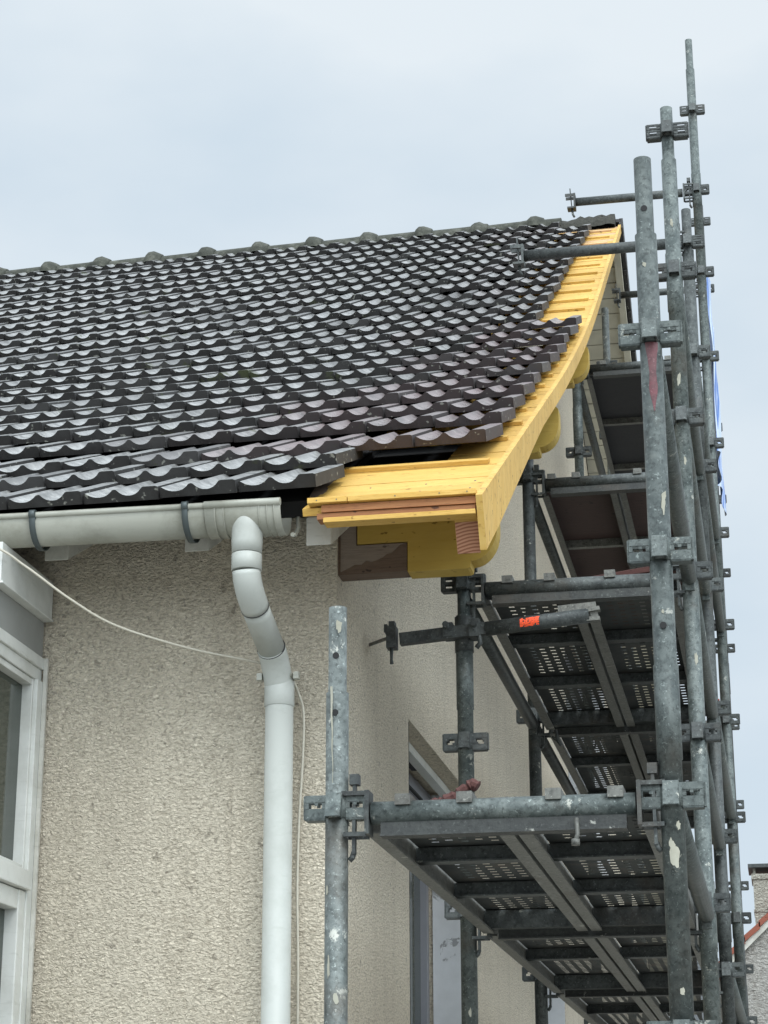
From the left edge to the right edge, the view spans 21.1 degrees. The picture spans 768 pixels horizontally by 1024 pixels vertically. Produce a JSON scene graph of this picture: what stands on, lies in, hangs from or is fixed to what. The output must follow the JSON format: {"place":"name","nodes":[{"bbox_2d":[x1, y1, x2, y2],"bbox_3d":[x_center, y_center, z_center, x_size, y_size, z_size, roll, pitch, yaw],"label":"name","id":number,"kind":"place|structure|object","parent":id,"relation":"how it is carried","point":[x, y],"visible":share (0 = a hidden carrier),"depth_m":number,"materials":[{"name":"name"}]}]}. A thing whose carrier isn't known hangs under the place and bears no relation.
{"place":"outdoors","nodes":[
{"label":"outdoors","id":0,"kind":"place"},
{"bbox_2d":[0,0,767,1020],"label":"sky","id":1,"kind":"structure","parent":0,"point":[129,129],"materials":[{"name":"white"}]},
{"bbox_2d":[719,863,767,1023],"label":"neighbour house","id":2,"kind":"structure","parent":0,"point":[756,944],"depth_m":25.39,"materials":[{"name":"white paint"}]},
{"label":"ground","id":3,"kind":"structure","parent":0,"visible":0},
{"bbox_2d":[0,214,701,1023],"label":"house","id":4,"kind":"structure","parent":3,"relation":"on","point":[386,418],"depth_m":6.19,"materials":[{"name":"paint"}]},
{"bbox_2d":[0,542,53,1023],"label":"bay window","id":5,"kind":"structure","parent":4,"relation":"in","point":[26,601],"depth_m":5.85,"materials":[{"name":"white glass"}]},
{"bbox_2d":[0,548,260,663],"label":"cable","id":6,"kind":"object","parent":4,"relation":"attached to","point":[105,620],"visible":0.92,"depth_m":5.78,"materials":[{"name":"beige plastic"}]},
{"bbox_2d":[0,497,300,550],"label":"gutter","id":7,"kind":"object","parent":4,"relation":"attached to","point":[183,520],"visible":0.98,"depth_m":5.70,"materials":[{"name":"plastic"}]},
{"bbox_2d":[231,516,299,1023],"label":"downpipe","id":8,"kind":"object","parent":4,"relation":"attached to","point":[278,676],"visible":0.99,"depth_m":5.63,"materials":[{"name":"plastic"}]},
{"bbox_2d":[294,680,304,1023],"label":"cable","id":9,"kind":"object","parent":4,"relation":"attached to","point":[297,857],"visible":0.98,"depth_m":5.72,"materials":[{"name":"beige plastic"}]},
{"bbox_2d":[408,722,461,1023],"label":"window","id":10,"kind":"structure","parent":4,"relation":"in","point":[446,933],"depth_m":8.06,"materials":[{"name":"white glass"}]},
{"bbox_2d":[547,988,564,1023],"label":"window","id":11,"kind":"structure","parent":4,"relation":"in","point":[556,1015],"depth_m":11.56,"materials":[{"name":"glass"}]},
{"bbox_2d":[303,39,757,1023],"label":"scaffold","id":12,"kind":"object","parent":3,"relation":"on","point":[651,499],"visible":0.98,"depth_m":6.29,"materials":[{"name":"metal"}]},
{"bbox_2d":[431,778,480,799],"bbox_3d":[0.153,0.626,4.517,0.126,0.077,0.059,-4,-19,10],"label":"rag","id":13,"kind":"object","parent":12,"relation":"on","point":[472,784],"visible":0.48,"depth_m":4.50,"materials":[{"name":"pink fabric"}]},
{"bbox_2d":[556,566,675,604],"bbox_3d":[0.744,0.241,6.577,0.395,0.078,0.249,-4,-19,10],"label":"board","id":14,"kind":"object","parent":12,"relation":"on","point":[642,570],"visible":0.08,"depth_m":6.47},
{"bbox_2d":[706,277,726,515],"bbox_3d":[2.061,-0.719,12.828,0.055,1.210,1.200,-4,-19,10],"label":"plastic sheet","id":15,"kind":"object","parent":12,"relation":"hanging from","point":[716,407],"visible":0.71,"depth_m":12.55,"materials":[{"name":"plastic"}]}
]}

